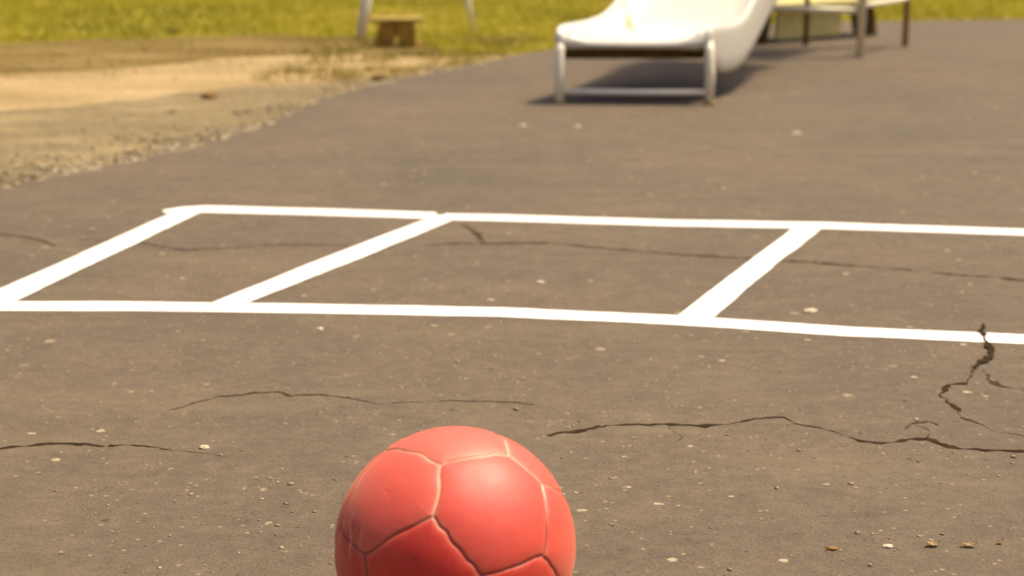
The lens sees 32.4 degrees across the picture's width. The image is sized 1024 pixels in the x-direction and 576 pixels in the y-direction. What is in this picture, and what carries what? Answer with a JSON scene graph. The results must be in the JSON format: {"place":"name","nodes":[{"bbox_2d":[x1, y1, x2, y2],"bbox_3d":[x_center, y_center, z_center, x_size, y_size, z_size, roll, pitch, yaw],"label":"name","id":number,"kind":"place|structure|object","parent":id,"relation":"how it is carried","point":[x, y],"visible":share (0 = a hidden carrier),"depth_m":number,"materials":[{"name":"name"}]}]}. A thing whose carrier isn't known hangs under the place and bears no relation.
{"place":"outdoors","nodes":[
{"label":"outdoors","id":0,"kind":"place"},
{"bbox_2d":[0,71,435,186],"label":"gravel strip","id":1,"kind":"object","parent":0,"point":[28,129],"visible":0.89,"depth_m":5.26,"materials":[{"name":"beige gravel"}]},
{"bbox_2d":[200,91,218,98],"bbox_3d":[-1.000,-0.638,5.814,0.054,0.021,0.052,-8,16,-32],"label":"dirt clod","id":2,"kind":"object","parent":1,"relation":"on","point":[211,94],"visible":1,"depth_m":5.80,"materials":[{"name":"brown soil"}]},
{"bbox_2d":[0,62,484,188],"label":"gravel","id":3,"kind":"structure","parent":1,"relation":"on","point":[37,176],"depth_m":4.81,"materials":[{"name":"beige gravel"}]},
{"bbox_2d":[370,74,389,80],"bbox_3d":[-0.475,-0.759,6.329,0.074,0.022,0.055,0,13,0],"label":"dirt clod","id":4,"kind":"object","parent":1,"relation":"on","point":[380,77],"visible":1,"depth_m":6.31,"materials":[{"name":"brown soil"}]},
{"bbox_2d":[0,34,445,74],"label":"dirt strip","id":5,"kind":"object","parent":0,"point":[78,58],"visible":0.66,"depth_m":7.53,"materials":[{"name":"brown soil"}]},
{"bbox_2d":[370,16,421,47],"bbox_3d":[-0.504,-1.117,7.680,0.224,0.130,0.127,0,13,0],"label":"bench","id":6,"kind":"object","parent":5,"relation":"on","point":[401,27],"visible":0.98,"depth_m":7.63,"materials":[{"name":"brown wood"}]},
{"bbox_2d":[0,53,524,110],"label":"sand strip","id":7,"kind":"object","parent":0,"point":[64,89],"visible":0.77,"depth_m":6.40,"materials":[{"name":"beige sand"}]},
{"bbox_2d":[2,33,554,83],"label":"dry grass","id":8,"kind":"structure","parent":7,"relation":"on","point":[389,55],"depth_m":7.14,"materials":[{"name":"yellow plant"}]},
{"bbox_2d":[0,19,1023,575],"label":"asphalt","id":9,"kind":"structure","parent":0,"point":[924,125],"depth_m":2.85,"materials":[{"name":"grey asphalt"}]},
{"bbox_2d":[199,445,208,448],"bbox_3d":[-0.390,0.201,2.230,0.014,0.004,0.011,0,13,0],"label":"pebble","id":10,"kind":"object","parent":9,"relation":"on","point":[204,446],"visible":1,"depth_m":2.23,"materials":[{"name":"white stone"}]},
{"bbox_2d":[335,426,575,575],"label":"ball","id":11,"kind":"object","parent":9,"relation":"on","point":[455,501],"visible":1,"depth_m":1.53,"materials":[{"name":"red rubber"}]},
{"bbox_2d":[0,206,1023,343],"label":"hopscotch grid","id":12,"kind":"object","parent":9,"relation":"on","point":[716,300],"visible":1,"depth_m":3.12,"materials":[{"name":"white paint"}]},
{"bbox_2d":[9,108,1015,575],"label":"grit","id":13,"kind":"object","parent":9,"relation":"on","point":[527,434],"visible":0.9,"depth_m":2.09,"materials":[{"name":"gravel"}]},
{"bbox_2d":[554,0,909,105],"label":"playground slide","id":14,"kind":"object","parent":9,"relation":"on","point":[723,35],"visible":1,"depth_m":5.84,"materials":[{"name":"white plastic"}]},
{"bbox_2d":[803,308,817,312],"bbox_3d":[0.496,0.037,2.929,0.024,0.007,0.019,0,13,0],"label":"pebble","id":15,"kind":"object","parent":9,"relation":"on","point":[810,310],"visible":1,"depth_m":2.92,"materials":[{"name":"white stone"}]},
{"bbox_2d":[755,0,878,43],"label":"bench","id":16,"kind":"object","parent":9,"relation":"on","point":[789,25],"visible":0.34,"depth_m":7.80,"materials":[{"name":"brown wood"}]},
{"bbox_2d":[825,546,836,550],"bbox_3d":[0.343,0.279,1.892,0.013,0.004,0.009,0,13,0],"label":"pebble","id":17,"kind":"object","parent":9,"relation":"on","point":[831,548],"visible":1,"depth_m":1.89,"materials":[{"name":"beige stone"}]},
{"bbox_2d":[882,544,893,547],"bbox_3d":[0.406,0.278,1.899,0.012,0.003,0.008,0,13,0],"label":"pebble","id":18,"kind":"object","parent":9,"relation":"on","point":[888,546],"visible":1,"depth_m":1.90,"materials":[{"name":"white stone"}]},
{"bbox_2d":[926,540,939,544],"bbox_3d":[0.455,0.275,1.901,0.014,0.005,0.012,6,14,23],"label":"leaf scrap","id":19,"kind":"object","parent":9,"relation":"on","point":[934,543],"visible":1,"depth_m":1.90,"materials":[{"name":"brown plant"}]},
{"bbox_2d":[961,541,976,545],"bbox_3d":[0.493,0.276,1.899,0.017,0.005,0.009,0,13,0],"label":"leaf scrap","id":20,"kind":"object","parent":9,"relation":"on","point":[969,544],"visible":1,"depth_m":1.90,"materials":[{"name":"brown plant"}]},
{"bbox_2d":[0,0,1023,70],"bbox_3d":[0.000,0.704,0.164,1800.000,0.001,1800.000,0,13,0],"label":"ground","id":21,"kind":"structure","parent":0,"point":[292,24],"depth_m":9.33,"materials":[{"name":"green plant"}]},
{"bbox_2d":[168,28,179,32],"bbox_3d":[-1.618,-1.230,8.405,0.061,0.022,0.053,0,13,0],"label":"dirt clod","id":22,"kind":"object","parent":21,"relation":"on","point":[171,30],"visible":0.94,"depth_m":8.39,"materials":[{"name":"brown soil"}]},
{"bbox_2d":[355,0,476,39],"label":"swing set","id":23,"kind":"object","parent":21,"relation":"on","point":[364,13],"visible":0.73,"depth_m":8.02,"materials":[{"name":"metal"}]}
]}

